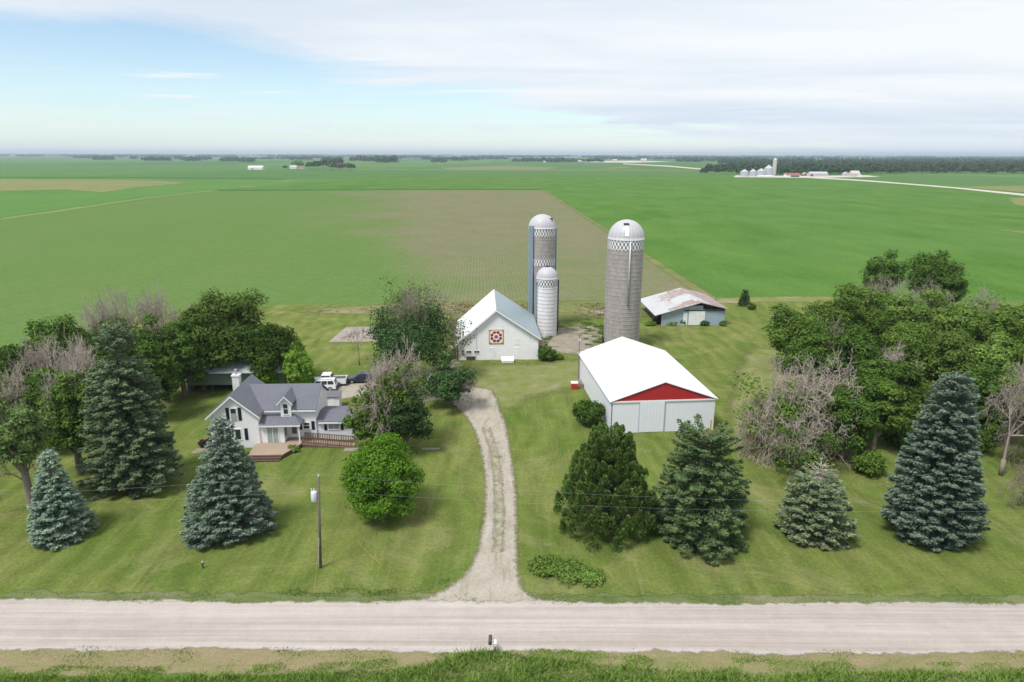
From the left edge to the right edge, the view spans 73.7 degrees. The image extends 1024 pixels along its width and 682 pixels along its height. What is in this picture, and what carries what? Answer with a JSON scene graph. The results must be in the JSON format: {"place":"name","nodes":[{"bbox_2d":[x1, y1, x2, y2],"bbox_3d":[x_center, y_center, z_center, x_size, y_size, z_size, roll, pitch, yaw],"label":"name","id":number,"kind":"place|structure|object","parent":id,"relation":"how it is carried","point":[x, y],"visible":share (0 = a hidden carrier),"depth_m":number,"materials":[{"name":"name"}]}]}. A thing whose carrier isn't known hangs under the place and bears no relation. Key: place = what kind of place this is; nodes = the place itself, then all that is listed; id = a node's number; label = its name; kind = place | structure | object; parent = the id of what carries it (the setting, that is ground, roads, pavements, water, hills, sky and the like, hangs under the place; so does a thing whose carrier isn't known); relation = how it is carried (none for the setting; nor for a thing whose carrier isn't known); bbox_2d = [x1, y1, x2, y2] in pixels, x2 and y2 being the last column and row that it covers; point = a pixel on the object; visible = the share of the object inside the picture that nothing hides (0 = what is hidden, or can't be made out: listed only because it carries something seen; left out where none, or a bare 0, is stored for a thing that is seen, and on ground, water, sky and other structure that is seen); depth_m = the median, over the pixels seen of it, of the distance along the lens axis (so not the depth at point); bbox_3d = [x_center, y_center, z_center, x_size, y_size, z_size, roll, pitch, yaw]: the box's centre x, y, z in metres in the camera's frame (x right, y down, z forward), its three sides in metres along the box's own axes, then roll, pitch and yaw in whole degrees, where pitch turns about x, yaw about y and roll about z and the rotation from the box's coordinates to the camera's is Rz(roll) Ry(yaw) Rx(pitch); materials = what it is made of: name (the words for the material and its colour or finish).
{"place":"outdoors","nodes":[
{"label":"outdoors","id":0,"kind":"place"},
{"bbox_2d":[0,179,187,191],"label":"tan field","id":1,"kind":"structure","parent":0,"point":[51,184],"depth_m":808.72,"materials":[{"name":"beige plant"}]},
{"bbox_2d":[0,178,340,216],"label":"field","id":2,"kind":"structure","parent":0,"point":[17,202],"depth_m":642.72,"materials":[{"name":"green plant"}]},
{"bbox_2d":[0,190,689,349],"bbox_3d":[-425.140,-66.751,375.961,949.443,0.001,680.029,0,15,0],"label":"bean field","id":3,"kind":"structure","parent":0,"point":[313,247],"depth_m":259.58,"materials":[{"name":"green plant"}]},
{"bbox_2d":[422,387,536,602],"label":"driveway","id":4,"kind":"structure","parent":0,"point":[489,575],"depth_m":66.51,"materials":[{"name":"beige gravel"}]},
{"bbox_2d":[482,427,505,551],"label":"grass strip","id":5,"kind":"object","parent":4,"relation":"on","point":[499,527],"visible":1,"depth_m":74.12,"materials":[{"name":"green plant"}]},
{"bbox_2d":[456,290,540,359],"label":"barn","id":6,"kind":"structure","parent":0,"point":[497,310],"depth_m":122.34,"materials":[{"name":"white wood"}]},
{"bbox_2d":[440,166,559,169],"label":"brown field","id":7,"kind":"structure","parent":0,"point":[498,168],"depth_m":1772.21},
{"bbox_2d":[0,672,1015,681],"bbox_3d":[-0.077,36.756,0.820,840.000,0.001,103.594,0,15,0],"label":"ditch","id":8,"kind":"object","parent":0,"point":[184,674],"visible":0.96,"depth_m":48.12,"materials":[{"name":"plant"}]},
{"bbox_2d":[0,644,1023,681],"bbox_3d":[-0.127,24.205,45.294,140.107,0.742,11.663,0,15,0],"label":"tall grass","id":9,"kind":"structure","parent":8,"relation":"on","point":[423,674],"depth_m":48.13,"materials":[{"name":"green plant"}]},
{"bbox_2d":[0,299,1023,597],"bbox_3d":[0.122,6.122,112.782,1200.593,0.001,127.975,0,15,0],"label":"lawn","id":10,"kind":"structure","parent":0,"point":[130,543],"depth_m":67.77,"materials":[{"name":"green plant"}]},
{"bbox_2d":[0,358,26,423],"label":"bare tree","id":11,"kind":"object","parent":10,"relation":"on","point":[6,400],"visible":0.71,"depth_m":82.93,"materials":[{"name":"grey plant"}]},
{"bbox_2d":[0,343,53,392],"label":"tree","id":12,"kind":"object","parent":10,"relation":"on","point":[5,354],"visible":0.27,"depth_m":94.30,"materials":[{"name":"green plant"}]},
{"bbox_2d":[0,402,58,511],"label":"tree","id":13,"kind":"object","parent":10,"relation":"on","point":[24,431],"visible":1,"depth_m":67.90,"materials":[{"name":"green plant"}]},
{"bbox_2d":[0,333,67,403],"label":"bare tree","id":14,"kind":"object","parent":10,"relation":"on","point":[43,363],"visible":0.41,"depth_m":90.79,"materials":[{"name":"grey plant"}]},
{"bbox_2d":[12,375,84,451],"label":"tree","id":15,"kind":"object","parent":10,"relation":"on","point":[31,396],"visible":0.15,"depth_m":81.51,"materials":[{"name":"green plant"}]},
{"bbox_2d":[19,314,97,368],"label":"tree","id":16,"kind":"object","parent":10,"relation":"on","point":[62,329],"visible":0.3,"depth_m":100.71,"materials":[{"name":"green plant"}]},
{"bbox_2d":[25,447,99,550],"bbox_3d":[-43.578,14.799,65.062,6.421,9.578,6.588,0,15,0],"label":"blue spruce","id":17,"kind":"object","parent":10,"relation":"on","point":[55,520],"visible":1,"depth_m":64.17,"materials":[{"name":"green plant"}]},
{"bbox_2d":[26,333,98,393],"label":"bare tree","id":18,"kind":"object","parent":10,"relation":"on","point":[80,354],"visible":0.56,"depth_m":87.97,"materials":[{"name":"grey plant"}]},
{"bbox_2d":[28,346,108,475],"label":"tree","id":19,"kind":"object","parent":10,"relation":"on","point":[66,404],"visible":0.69,"depth_m":75.11,"materials":[{"name":"green plant"}]},
{"bbox_2d":[50,336,117,383],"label":"tree","id":20,"kind":"object","parent":10,"relation":"on","point":[100,355],"visible":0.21,"depth_m":96.59,"materials":[{"name":"green plant"}]},
{"bbox_2d":[88,291,143,356],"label":"tree","id":21,"kind":"object","parent":10,"relation":"on","point":[111,320],"visible":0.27,"depth_m":106.19,"materials":[{"name":"green plant"}]},
{"bbox_2d":[79,282,155,355],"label":"bare tree","id":22,"kind":"object","parent":10,"relation":"on","point":[116,308],"visible":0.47,"depth_m":109.26,"materials":[{"name":"grey plant"}]},
{"bbox_2d":[75,321,184,501],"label":"spruce","id":23,"kind":"object","parent":10,"relation":"on","point":[133,439],"visible":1,"depth_m":72.43,"materials":[{"name":"green plant"}]},
{"bbox_2d":[119,269,178,361],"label":"bare tree","id":24,"kind":"object","parent":10,"relation":"on","point":[155,309],"visible":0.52,"depth_m":109.33,"materials":[{"name":"grey plant"}]},
{"bbox_2d":[117,341,185,406],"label":"tree","id":25,"kind":"object","parent":10,"relation":"on","point":[161,368],"visible":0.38,"depth_m":92.01,"materials":[{"name":"green plant"}]},
{"bbox_2d":[129,312,193,402],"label":"tree","id":26,"kind":"object","parent":10,"relation":"on","point":[167,345],"visible":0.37,"depth_m":98.17,"materials":[{"name":"green plant"}]},
{"bbox_2d":[160,319,209,397],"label":"tree","id":27,"kind":"object","parent":10,"relation":"on","point":[186,348],"visible":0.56,"depth_m":100.85,"materials":[{"name":"green plant"}]},
{"bbox_2d":[165,307,229,389],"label":"tree","id":28,"kind":"object","parent":10,"relation":"on","point":[202,351],"visible":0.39,"depth_m":102.70,"materials":[{"name":"green plant"}]},
{"bbox_2d":[165,286,268,369],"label":"tree","id":29,"kind":"object","parent":10,"relation":"on","point":[231,315],"visible":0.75,"depth_m":104.94,"materials":[{"name":"green plant"}]},
{"bbox_2d":[179,415,278,550],"bbox_3d":[-27.218,13.234,65.270,8.787,12.902,8.119,0,15,0],"label":"blue spruce","id":30,"kind":"object","parent":10,"relation":"on","point":[233,515],"visible":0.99,"depth_m":64.16,"materials":[{"name":"green plant"}]},
{"bbox_2d":[186,357,289,391],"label":"machine shed","id":31,"kind":"structure","parent":10,"relation":"on","point":[220,375],"depth_m":105.51,"materials":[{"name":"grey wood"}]},
{"bbox_2d":[232,322,298,374],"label":"tree","id":32,"kind":"object","parent":10,"relation":"on","point":[267,343],"visible":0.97,"depth_m":104.34,"materials":[{"name":"green plant"}]},
{"bbox_2d":[205,369,355,461],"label":"farmhouse","id":33,"kind":"object","parent":10,"relation":"on","point":[272,421],"visible":0.86,"depth_m":86.40,"materials":[{"name":"wood"}]},
{"bbox_2d":[278,349,317,383],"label":"tree","id":34,"kind":"object","parent":10,"relation":"on","point":[297,366],"visible":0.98,"depth_m":104.48,"materials":[{"name":"green plant"}]},
{"bbox_2d":[329,326,376,341],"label":"concrete slab","id":35,"kind":"structure","parent":10,"relation":"on","point":[342,333],"depth_m":138.85,"materials":[{"name":"grey concrete"}]},
{"bbox_2d":[272,577,449,596],"bbox_3d":[-12.771,21.044,57.799,15.112,0.188,2.141,-2,15,-6],"label":"weed patch","id":36,"kind":"object","parent":10,"relation":"on","point":[288,592],"visible":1,"depth_m":57.61,"materials":[{"name":"green plant"}]},
{"bbox_2d":[339,392,387,441],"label":"tree","id":37,"kind":"object","parent":10,"relation":"on","point":[360,431],"visible":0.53,"depth_m":83.25,"materials":[{"name":"green plant"}]},
{"bbox_2d":[337,430,426,521],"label":"maple","id":38,"kind":"object","parent":10,"relation":"on","point":[384,459],"visible":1,"depth_m":66.56,"materials":[{"name":"green plant"}]},
{"bbox_2d":[327,382,444,401],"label":"gravel parking","id":39,"kind":"structure","parent":10,"relation":"on","point":[348,389],"depth_m":106.63,"materials":[{"name":"beige gravel"}]},
{"bbox_2d":[351,334,430,435],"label":"bare tree","id":40,"kind":"object","parent":10,"relation":"on","point":[390,373],"visible":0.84,"depth_m":82.51,"materials":[{"name":"grey plant"}]},
{"bbox_2d":[381,388,433,451],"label":"tree","id":41,"kind":"object","parent":10,"relation":"on","point":[409,420],"visible":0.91,"depth_m":82.17,"materials":[{"name":"green plant"}]},
{"bbox_2d":[363,288,460,387],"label":"cottonwood","id":42,"kind":"object","parent":10,"relation":"on","point":[412,328],"visible":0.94,"depth_m":102.59,"materials":[{"name":"green plant"}]},
{"bbox_2d":[377,275,454,374],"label":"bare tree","id":43,"kind":"object","parent":10,"relation":"on","point":[400,299],"visible":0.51,"depth_m":110.64,"materials":[{"name":"green plant"}]},
{"bbox_2d":[416,359,479,407],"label":"tree","id":44,"kind":"object","parent":10,"relation":"on","point":[445,380],"visible":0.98,"depth_m":96.92,"materials":[{"name":"green plant"}]},
{"bbox_2d":[430,307,476,364],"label":"bare tree","id":45,"kind":"object","parent":10,"relation":"on","point":[455,337],"visible":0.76,"depth_m":109.28,"materials":[{"name":"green plant"}]},
{"bbox_2d":[294,300,650,320],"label":"weedy margin","id":46,"kind":"object","parent":10,"relation":"on","point":[569,314],"visible":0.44,"depth_m":162.38,"materials":[{"name":"green plant"}]},
{"bbox_2d":[303,302,647,320],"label":"weed patch","id":47,"kind":"object","parent":46,"relation":"on","point":[593,305],"visible":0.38,"depth_m":162.95,"materials":[{"name":"green plant"}]},
{"bbox_2d":[458,359,578,408],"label":"worn yard","id":48,"kind":"structure","parent":10,"relation":"on","point":[511,385],"depth_m":112.09,"materials":[{"name":"green plant"}]},
{"bbox_2d":[528,214,556,317],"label":"silo","id":49,"kind":"object","parent":10,"relation":"on","point":[542,250],"visible":0.53,"depth_m":139.22,"materials":[{"name":"concrete"}]},
{"bbox_2d":[526,554,565,577],"bbox_3d":[2.984,20.003,60.650,3.668,0.953,3.209,0,15,0],"label":"bush","id":50,"kind":"object","parent":10,"relation":"on","point":[541,565],"visible":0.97,"depth_m":60.38,"materials":[{"name":"green plant"}]},
{"bbox_2d":[548,556,588,587],"bbox_3d":[5.059,20.261,60.107,3.610,1.160,3.731,-9,18,-31],"label":"bush","id":51,"kind":"object","parent":10,"relation":"on","point":[570,570],"visible":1,"depth_m":59.60,"materials":[{"name":"green plant"}]},
{"bbox_2d":[538,326,604,354],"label":"old barnyard concrete","id":52,"kind":"object","parent":10,"relation":"on","point":[564,340],"visible":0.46,"depth_m":135.51,"materials":[{"name":"grey concrete"}]},
{"bbox_2d":[535,265,558,336],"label":"silo","id":53,"kind":"object","parent":52,"relation":"on","point":[546,302],"visible":0.96,"depth_m":136.52,"materials":[{"name":"metal"}]},
{"bbox_2d":[571,399,605,425],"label":"bush","id":54,"kind":"object","parent":10,"relation":"on","point":[587,412],"visible":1,"depth_m":91.96,"materials":[{"name":"green plant"}]},
{"bbox_2d":[577,566,606,586],"bbox_3d":[6.884,20.471,59.155,2.741,1.045,2.565,0,15,0],"label":"bush","id":55,"kind":"object","parent":10,"relation":"on","point":[591,576],"visible":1,"depth_m":58.76,"materials":[{"name":"green plant"}]},
{"bbox_2d":[553,422,659,552],"bbox_3d":[9.344,13.272,66.172,10.934,11.085,9.588,0,15,0],"label":"cedar","id":56,"kind":"object","parent":10,"relation":"on","point":[623,473],"visible":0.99,"depth_m":64.05,"materials":[{"name":"green plant"}]},
{"bbox_2d":[604,219,644,342],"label":"silo","id":57,"kind":"object","parent":10,"relation":"on","point":[625,251],"visible":0.98,"depth_m":124.68,"materials":[{"name":"concrete"}]},
{"bbox_2d":[578,337,717,432],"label":"pole shed","id":58,"kind":"structure","parent":10,"relation":"on","point":[632,386],"depth_m":91.64,"materials":[{"name":"metal"}]},
{"bbox_2d":[638,402,664,431],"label":"sliding door","id":59,"kind":"structure","parent":58,"relation":"in","point":[651,415],"depth_m":90.28,"materials":[{"name":"metal"}]},
{"bbox_2d":[641,288,728,324],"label":"cattle shed","id":60,"kind":"structure","parent":10,"relation":"on","point":[688,307],"depth_m":147.96,"materials":[{"name":"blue metal"}]},
{"bbox_2d":[643,414,752,564],"bbox_3d":[18.080,13.779,64.991,10.324,12.994,11.743,0,15,0],"label":"spruce","id":61,"kind":"object","parent":10,"relation":"on","point":[704,481],"visible":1,"depth_m":63.25,"materials":[{"name":"green plant"}]},
{"bbox_2d":[725,348,788,446],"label":"worn yard","id":62,"kind":"structure","parent":10,"relation":"on","point":[758,362],"depth_m":113.28,"materials":[{"name":"green plant"}]},
{"bbox_2d":[761,301,818,362],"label":"tree","id":63,"kind":"object","parent":62,"relation":"on","point":[782,332],"visible":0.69,"depth_m":115.09,"materials":[{"name":"green plant"}]},
{"bbox_2d":[734,391,784,459],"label":"bare tree","id":64,"kind":"object","parent":10,"relation":"on","point":[749,437],"visible":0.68,"depth_m":82.32,"materials":[{"name":"grey plant"}]},
{"bbox_2d":[728,354,837,468],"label":"bare tree","id":65,"kind":"object","parent":10,"relation":"on","point":[792,404],"visible":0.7,"depth_m":80.99,"materials":[{"name":"grey plant"}]},
{"bbox_2d":[765,407,848,481],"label":"bare tree","id":66,"kind":"object","parent":10,"relation":"on","point":[800,448],"visible":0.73,"depth_m":76.68,"materials":[{"name":"grey plant"}]},
{"bbox_2d":[777,314,843,392],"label":"tree","id":67,"kind":"object","parent":10,"relation":"on","point":[813,344],"visible":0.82,"depth_m":100.65,"materials":[{"name":"green plant"}]},
{"bbox_2d":[772,457,860,550],"bbox_3d":[29.399,15.265,65.858,7.491,8.412,7.473,0,15,0],"label":"spruce","id":68,"kind":"object","parent":10,"relation":"on","point":[804,520],"visible":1,"depth_m":64.43,"materials":[{"name":"green plant"}]},
{"bbox_2d":[779,348,870,469],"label":"bare tree","id":69,"kind":"object","parent":10,"relation":"on","point":[831,388],"visible":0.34,"depth_m":82.40,"materials":[{"name":"grey plant"}]},
{"bbox_2d":[799,292,866,334],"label":"tree","id":70,"kind":"object","parent":10,"relation":"on","point":[837,312],"visible":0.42,"depth_m":115.68,"materials":[{"name":"green plant"}]},
{"bbox_2d":[805,385,882,462],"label":"tree","id":71,"kind":"object","parent":10,"relation":"on","point":[866,423],"visible":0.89,"depth_m":79.00,"materials":[{"name":"green plant"}]},
{"bbox_2d":[821,322,889,382],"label":"tree","id":72,"kind":"object","parent":10,"relation":"on","point":[860,342],"visible":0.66,"depth_m":98.10,"materials":[{"name":"green plant"}]},
{"bbox_2d":[823,281,892,337],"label":"tree","id":73,"kind":"object","parent":10,"relation":"on","point":[873,318],"visible":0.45,"depth_m":119.53,"materials":[{"name":"green plant"}]},
{"bbox_2d":[836,373,899,433],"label":"tree","id":74,"kind":"object","parent":10,"relation":"on","point":[861,380],"visible":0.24,"depth_m":82.98,"materials":[{"name":"green plant"}]},
{"bbox_2d":[851,447,889,478],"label":"bush","id":75,"kind":"object","parent":10,"relation":"on","point":[869,460],"visible":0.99,"depth_m":78.02,"materials":[{"name":"green plant"}]},
{"bbox_2d":[856,356,906,378],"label":"tree","id":76,"kind":"object","parent":10,"relation":"on","point":[876,368],"visible":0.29,"depth_m":91.07,"materials":[{"name":"green plant"}]},
{"bbox_2d":[858,377,914,450],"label":"tree","id":77,"kind":"object","parent":10,"relation":"on","point":[891,391],"visible":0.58,"depth_m":81.83,"materials":[{"name":"green plant"}]},
{"bbox_2d":[858,249,914,300],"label":"tree","id":78,"kind":"object","parent":10,"relation":"on","point":[894,269],"visible":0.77,"depth_m":153.28,"materials":[{"name":"green plant"}]},
{"bbox_2d":[867,290,923,351],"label":"tree","id":79,"kind":"object","parent":10,"relation":"on","point":[894,303],"visible":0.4,"depth_m":123.17,"materials":[{"name":"green plant"}]},
{"bbox_2d":[879,361,929,425],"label":"tree","id":80,"kind":"object","parent":10,"relation":"on","point":[908,377],"visible":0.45,"depth_m":87.06,"materials":[{"name":"green plant"}]},
{"bbox_2d":[878,321,943,392],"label":"tree","id":81,"kind":"object","parent":10,"relation":"on","point":[914,337],"visible":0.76,"depth_m":100.72,"materials":[{"name":"green plant"}]},
{"bbox_2d":[898,288,958,341],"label":"tree","id":82,"kind":"object","parent":10,"relation":"on","point":[922,314],"visible":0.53,"depth_m":119.66,"materials":[{"name":"green plant"}]},
{"bbox_2d":[880,370,991,551],"bbox_3d":[40.646,10.978,65.273,9.763,17.113,10.304,0,15,0],"label":"blue spruce","id":83,"kind":"object","parent":10,"relation":"on","point":[938,476],"visible":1,"depth_m":63.34,"materials":[{"name":"green plant"}]},
{"bbox_2d":[904,250,969,304],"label":"tree","id":84,"kind":"object","parent":10,"relation":"on","point":[932,268],"visible":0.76,"depth_m":150.44,"materials":[{"name":"green plant"}]},
{"bbox_2d":[933,271,969,304],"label":"tree","id":85,"kind":"object","parent":10,"relation":"on","point":[956,279],"visible":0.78,"depth_m":146.97,"materials":[{"name":"green plant"}]},
{"bbox_2d":[923,328,984,402],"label":"tree","id":86,"kind":"object","parent":10,"relation":"on","point":[956,345],"visible":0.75,"depth_m":98.11,"materials":[{"name":"green plant"}]},
{"bbox_2d":[929,301,986,340],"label":"tree","id":87,"kind":"object","parent":10,"relation":"on","point":[959,312],"visible":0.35,"depth_m":115.16,"materials":[{"name":"green plant"}]},
{"bbox_2d":[949,364,1005,437],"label":"tree","id":88,"kind":"object","parent":10,"relation":"on","point":[984,382],"visible":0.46,"depth_m":85.54,"materials":[{"name":"green plant"}]},
{"bbox_2d":[948,283,1017,316],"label":"bare tree","id":89,"kind":"object","parent":10,"relation":"on","point":[986,307],"visible":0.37,"depth_m":137.84,"materials":[{"name":"grey plant"}]},
{"bbox_2d":[948,307,1023,348],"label":"tree","id":90,"kind":"object","parent":10,"relation":"on","point":[1000,321],"visible":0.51,"depth_m":112.87,"materials":[{"name":"green plant"}]},
{"bbox_2d":[966,332,1022,384],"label":"tree","id":91,"kind":"object","parent":10,"relation":"on","point":[998,353],"visible":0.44,"depth_m":95.84,"materials":[{"name":"green plant"}]},
{"bbox_2d":[981,356,1023,475],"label":"bare tree","id":92,"kind":"object","parent":10,"relation":"on","point":[1008,436],"visible":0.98,"depth_m":78.21,"materials":[{"name":"grey plant"}]},
{"bbox_2d":[990,361,1023,442],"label":"tree","id":93,"kind":"object","parent":10,"relation":"on","point":[1014,379],"visible":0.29,"depth_m":85.07,"materials":[{"name":"green plant"}]},
{"bbox_2d":[0,598,1023,655],"bbox_3d":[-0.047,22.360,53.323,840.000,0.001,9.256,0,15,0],"label":"road","id":94,"kind":"structure","parent":0,"point":[906,627],"depth_m":53.42,"materials":[{"name":"beige gravel"}]},
{"bbox_2d":[0,645,1023,681],"bbox_3d":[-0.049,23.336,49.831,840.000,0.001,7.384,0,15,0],"label":"road verge","id":95,"kind":"structure","parent":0,"point":[211,657],"depth_m":49.83,"materials":[{"name":"plant"}]},
{"bbox_2d":[0,154,1023,361],"bbox_3d":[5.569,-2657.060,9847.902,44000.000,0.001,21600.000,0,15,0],"label":"ground","id":96,"kind":"structure","parent":0,"point":[54,166],"depth_m":1480.13,"materials":[{"name":"green plant"}]},
{"bbox_2d":[0,154,1023,162],"bbox_3d":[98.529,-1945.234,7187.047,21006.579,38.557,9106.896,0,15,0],"label":"horizon woods","id":97,"kind":"object","parent":96,"relation":"on","point":[439,158],"visible":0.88,"depth_m":4751.80,"materials":[{"name":"green plant"}]},
{"bbox_2d":[5,153,1023,156],"bbox_3d":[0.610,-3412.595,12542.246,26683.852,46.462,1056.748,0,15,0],"label":"horizon woods","id":98,"kind":"object","parent":96,"relation":"on","point":[575,155],"visible":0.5,"depth_m":12368.56,"materials":[{"name":"green plant"}]},
{"bbox_2d":[699,157,1023,172],"bbox_3d":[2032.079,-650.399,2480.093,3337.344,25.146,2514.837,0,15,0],"label":"wood","id":99,"kind":"object","parent":96,"relation":"on","point":[864,165],"visible":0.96,"depth_m":1458.44,"materials":[{"name":"green plant"}]},
{"bbox_2d":[0,589,1023,606],"bbox_3d":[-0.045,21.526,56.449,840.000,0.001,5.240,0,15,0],"label":"road verge","id":100,"kind":"structure","parent":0,"point":[253,597],"depth_m":56.90,"materials":[{"name":"green plant"}]},
{"bbox_2d":[0,0,1023,156],"label":"sky","id":101,"kind":"structure","parent":0,"point":[336,77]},
{"bbox_2d":[224,175,1023,298],"bbox_3d":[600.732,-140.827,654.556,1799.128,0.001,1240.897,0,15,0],"label":"corn field","id":102,"kind":"structure","parent":0,"point":[724,236],"depth_m":371.61,"materials":[{"name":"green plant"}]},
{"bbox_2d":[542,190,715,298],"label":"field edge","id":103,"kind":"object","parent":102,"relation":"on","point":[689,284],"visible":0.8,"depth_m":223.40,"materials":[{"name":"green plant"}]},
{"bbox_2d":[716,296,868,302],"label":"grass track","id":104,"kind":"structure","parent":0,"point":[775,299],"depth_m":174.31,"materials":[{"name":"green plant"}]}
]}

